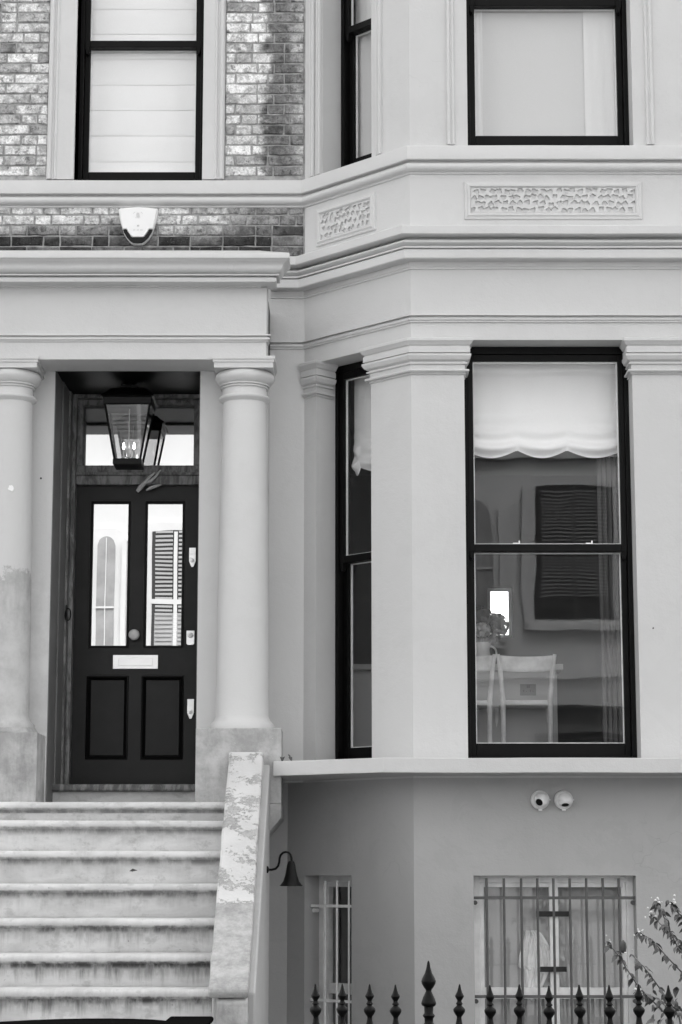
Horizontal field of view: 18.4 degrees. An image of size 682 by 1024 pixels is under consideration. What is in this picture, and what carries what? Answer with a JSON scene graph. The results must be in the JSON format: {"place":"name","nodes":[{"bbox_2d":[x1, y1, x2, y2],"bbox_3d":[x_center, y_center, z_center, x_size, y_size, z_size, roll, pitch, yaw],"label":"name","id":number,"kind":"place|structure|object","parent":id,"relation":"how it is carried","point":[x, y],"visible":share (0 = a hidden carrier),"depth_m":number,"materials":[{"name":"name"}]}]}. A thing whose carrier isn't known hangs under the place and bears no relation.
{"place":"outdoors","nodes":[
{"label":"outdoors","id":0,"kind":"place"},
{"bbox_2d":[0,1016,213,1023],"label":"parked car","id":1,"kind":"object","parent":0,"point":[190,1020],"visible":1,"depth_m":7.19,"materials":[{"name":"black metal"}]},
{"bbox_2d":[353,664,562,746],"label":"kitchen island","id":2,"kind":"structure","parent":0,"point":[526,725],"depth_m":14.97,"materials":[{"name":"white paint"}]},
{"bbox_2d":[476,642,496,655],"bbox_3d":[1.042,1.047,15.337,0.161,0.187,0.132,-6,-12,33],"label":"jug","id":3,"kind":"object","parent":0,"point":[482,648],"visible":0.51,"depth_m":15.30,"materials":[{"name":"white ceramic"}]},
{"bbox_2d":[476,606,509,644],"bbox_3d":[1.068,0.860,15.403,0.303,0.349,0.284,5,-11,-25],"label":"flower bunch","id":4,"kind":"object","parent":3,"relation":"in","point":[487,624],"visible":0.86,"depth_m":15.33,"materials":[{"name":"grey plant"}]},
{"bbox_2d":[490,592,508,634],"label":"sky","id":5,"kind":"structure","parent":0,"point":[499,600],"materials":[{"name":"white"}]},
{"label":"front area paving","id":6,"kind":"structure","parent":0,"visible":0},
{"bbox_2d":[0,751,269,1023],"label":"front steps","id":7,"kind":"structure","parent":6,"relation":"on","point":[176,923],"depth_m":12.05,"materials":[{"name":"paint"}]},
{"bbox_2d":[267,851,302,885],"bbox_3d":[-0.338,2.140,12.620,0.216,0.209,0.138,0,-10,0],"label":"gooseneck lamp","id":8,"kind":"object","parent":7,"relation":"attached to","point":[291,878],"visible":1,"depth_m":12.59,"materials":[{"name":"black metal"}]},
{"bbox_2d":[0,0,681,1023],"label":"terraced house","id":9,"kind":"structure","parent":6,"relation":"on","point":[262,568],"depth_m":13.84,"materials":[{"name":"paint"}]},
{"bbox_2d":[65,605,70,620],"bbox_3d":[-1.869,0.692,14.385,0.042,0.111,0.029,4,-11,-21],"label":"bell pull","id":10,"kind":"object","parent":9,"relation":"attached to","point":[66,613],"visible":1,"depth_m":14.37,"materials":[{"name":"black paint"}]},
{"bbox_2d":[100,383,157,469],"bbox_3d":[-1.452,-0.593,14.411,0.366,0.582,0.366,0,-10,0],"label":"porch lantern","id":11,"kind":"object","parent":9,"relation":"hanging from","point":[129,398],"visible":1,"depth_m":14.31,"materials":[{"name":"black paint"}]},
{"bbox_2d":[71,486,198,783],"bbox_3d":[-1.422,0.846,14.544,0.859,2.096,0.139,0,-10,0],"label":"front door","id":12,"kind":"structure","parent":9,"relation":"in","point":[135,656],"depth_m":14.58,"materials":[{"name":"black wood"}]},
{"bbox_2d":[119,207,158,245],"bbox_3d":[-1.400,-1.973,14.511,0.274,0.268,0.064,0,-10,0],"label":"alarm box","id":13,"kind":"object","parent":9,"relation":"attached to","point":[138,224],"visible":1,"depth_m":14.49,"materials":[{"name":"white plastic"}]},
{"bbox_2d":[77,0,203,179],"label":"window","id":14,"kind":"structure","parent":9,"relation":"in","point":[87,46],"depth_m":14.96,"materials":[{"name":"black paint"}]},
{"bbox_2d":[90,0,195,171],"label":"panel blind","id":15,"kind":"object","parent":9,"relation":"attached to","point":[142,112],"visible":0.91,"depth_m":15.03,"materials":[{"name":"white fabric"}]},
{"bbox_2d":[136,470,160,491],"bbox_3d":[-1.344,-0.216,14.697,0.180,0.160,0.040,0,-10,0],"label":"ribbon","id":16,"kind":"object","parent":9,"relation":"attached to","point":[147,480],"visible":1,"depth_m":14.68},
{"bbox_2d":[310,881,350,1023],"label":"window grille","id":17,"kind":"object","parent":9,"relation":"attached to","point":[337,1001],"depth_m":13.56,"materials":[{"name":"grey metal"}]},
{"bbox_2d":[319,876,350,1023],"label":"window","id":18,"kind":"structure","parent":9,"relation":"in","point":[330,880],"depth_m":13.76,"materials":[{"name":"white wood"}]},
{"bbox_2d":[335,361,371,758],"bbox_3d":[0.174,0.325,14.043,0.150,2.727,0.518,10,-14,-44],"label":"window","id":19,"kind":"structure","parent":9,"relation":"in","point":[344,562],"depth_m":14.16,"materials":[{"name":"black paint"}]},
{"bbox_2d":[341,0,371,166],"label":"window","id":20,"kind":"structure","parent":9,"relation":"in","point":[350,31],"depth_m":14.72,"materials":[{"name":"black paint"}]},
{"bbox_2d":[351,376,370,475],"bbox_3d":[0.240,-0.625,14.274,0.059,0.712,0.478,10,-14,-44],"label":"roman blind","id":21,"kind":"object","parent":9,"relation":"attached to","point":[362,424],"visible":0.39,"depth_m":14.39,"materials":[{"name":"white fabric"}]},
{"bbox_2d":[356,0,371,156],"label":"roller blind","id":22,"kind":"object","parent":9,"relation":"attached to","point":[363,10],"visible":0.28,"depth_m":14.74,"materials":[{"name":"fabric"}]},
{"bbox_2d":[475,11,483,135],"bbox_3d":[0.912,-3.355,14.371,0.106,1.980,0.006,0,-10,0],"label":"side curtain","id":23,"kind":"object","parent":9,"relation":"hanging from","point":[479,71],"visible":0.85,"depth_m":14.31,"materials":[{"name":"white fabric"}]},
{"bbox_2d":[476,654,495,742],"bbox_3d":[0.872,1.503,14.785,0.435,0.969,0.456,0,-10,0],"label":"counter stool","id":24,"kind":"object","parent":9,"relation":"on","point":[485,663],"visible":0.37,"depth_m":14.64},
{"bbox_2d":[487,588,511,637],"bbox_3d":[1.448,0.925,19.197,0.225,0.463,0.050,0,-10,0],"label":"window","id":25,"kind":"structure","parent":9,"relation":"in","point":[509,590],"depth_m":19.19,"materials":[{"name":"glass"}]},
{"bbox_2d":[495,654,555,742],"bbox_3d":[1.292,1.503,14.785,0.435,0.969,0.456,0,-10,0],"label":"chair","id":26,"kind":"object","parent":9,"relation":"in","point":[526,664],"visible":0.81,"depth_m":14.65,"materials":[{"name":"grey wood"}]},
{"bbox_2d":[482,11,584,135],"bbox_3d":[1.387,-3.353,14.381,1.057,1.980,0.008,0,-10,0],"label":"roller blind","id":27,"kind":"object","parent":9,"relation":"attached to","point":[533,73],"visible":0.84,"depth_m":14.32,"materials":[{"name":"fabric"}]},
{"bbox_2d":[518,930,549,1000],"bbox_3d":[1.223,2.848,13.200,0.216,0.432,0.042,0,-10,0],"label":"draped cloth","id":28,"kind":"object","parent":9,"relation":"hanging from","point":[530,956],"visible":0.8,"depth_m":13.21,"materials":[{"name":"white fabric"}]},
{"bbox_2d":[530,790,550,810],"bbox_3d":[1.250,1.801,13.130,0.127,0.128,0.096,0,-10,0],"label":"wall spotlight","id":29,"kind":"object","parent":9,"relation":"attached to","point":[539,799],"depth_m":13.11,"materials":[{"name":"white plastic"}]},
{"bbox_2d":[473,364,617,457],"bbox_3d":[1.345,-0.698,13.935,1.050,0.684,0.060,0,-10,0],"label":"roman blind","id":30,"kind":"object","parent":9,"relation":"attached to","point":[541,410],"visible":0.85,"depth_m":13.96,"materials":[{"name":"white fabric"}]},
{"bbox_2d":[466,0,629,144],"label":"window","id":31,"kind":"structure","parent":9,"relation":"in","point":[618,7],"depth_m":14.24,"materials":[{"name":"black paint"}]},
{"bbox_2d":[464,347,636,757],"bbox_3d":[1.345,0.261,13.675,1.090,2.727,0.150,0,-10,0],"label":"window","id":32,"kind":"structure","parent":9,"relation":"in","point":[479,355],"depth_m":13.65,"materials":[{"name":"black paint"}]},
{"bbox_2d":[536,911,568,916],"bbox_3d":[1.329,2.523,13.190,0.208,0.033,0.008,0,-10,0],"label":"tape strip","id":33,"kind":"object","parent":9,"relation":"attached to","point":[550,913],"visible":1,"depth_m":13.19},
{"bbox_2d":[484,888,622,1023],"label":"net curtain","id":34,"kind":"object","parent":9,"relation":"hanging from","point":[495,941],"visible":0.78,"depth_m":13.26,"materials":[{"name":"grey fabric"}]},
{"bbox_2d":[540,967,566,971],"bbox_3d":[1.327,2.857,13.133,0.166,0.032,0.008,0,-10,0],"label":"tape strip","id":35,"kind":"object","parent":9,"relation":"attached to","point":[550,969],"visible":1,"depth_m":13.13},
{"bbox_2d":[474,876,635,1023],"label":"window","id":36,"kind":"structure","parent":9,"relation":"in","point":[626,882],"depth_m":13.17,"materials":[{"name":"white wood"}]},
{"bbox_2d":[474,878,636,1023],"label":"window grille","id":37,"kind":"object","parent":9,"relation":"attached to","point":[537,897],"depth_m":13.06,"materials":[{"name":"grey metal"}]},
{"bbox_2d":[554,790,573,810],"bbox_3d":[1.397,1.801,13.130,0.127,0.128,0.097,0,-10,0],"label":"wall spotlight","id":38,"kind":"object","parent":9,"relation":"attached to","point":[563,800],"depth_m":13.11,"materials":[{"name":"white plastic"}]},
{"bbox_2d":[583,11,615,135],"bbox_3d":[1.786,-3.355,14.371,0.261,1.980,0.006,0,-10,0],"label":"side curtain","id":39,"kind":"object","parent":9,"relation":"hanging from","point":[599,74],"visible":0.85,"depth_m":14.31,"materials":[{"name":"white fabric"}]},
{"bbox_2d":[597,456,622,742],"bbox_3d":[1.780,0.625,13.795,0.160,2.020,0.032,0,-10,0],"label":"side drape","id":40,"kind":"object","parent":9,"relation":"hanging from","point":[609,580],"visible":0.77,"depth_m":13.80,"materials":[{"name":"grey fabric"}]},
{"bbox_2d":[310,960,674,1023],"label":"iron railing","id":41,"kind":"object","parent":6,"relation":"on","point":[428,981],"visible":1,"depth_m":9.45,"materials":[{"name":"black metal"}]},
{"bbox_2d":[604,894,681,1023],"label":"flowering shrub","id":42,"kind":"object","parent":6,"relation":"on","point":[649,999],"visible":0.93,"depth_m":10.29,"materials":[{"name":"grey plant"}]}
]}

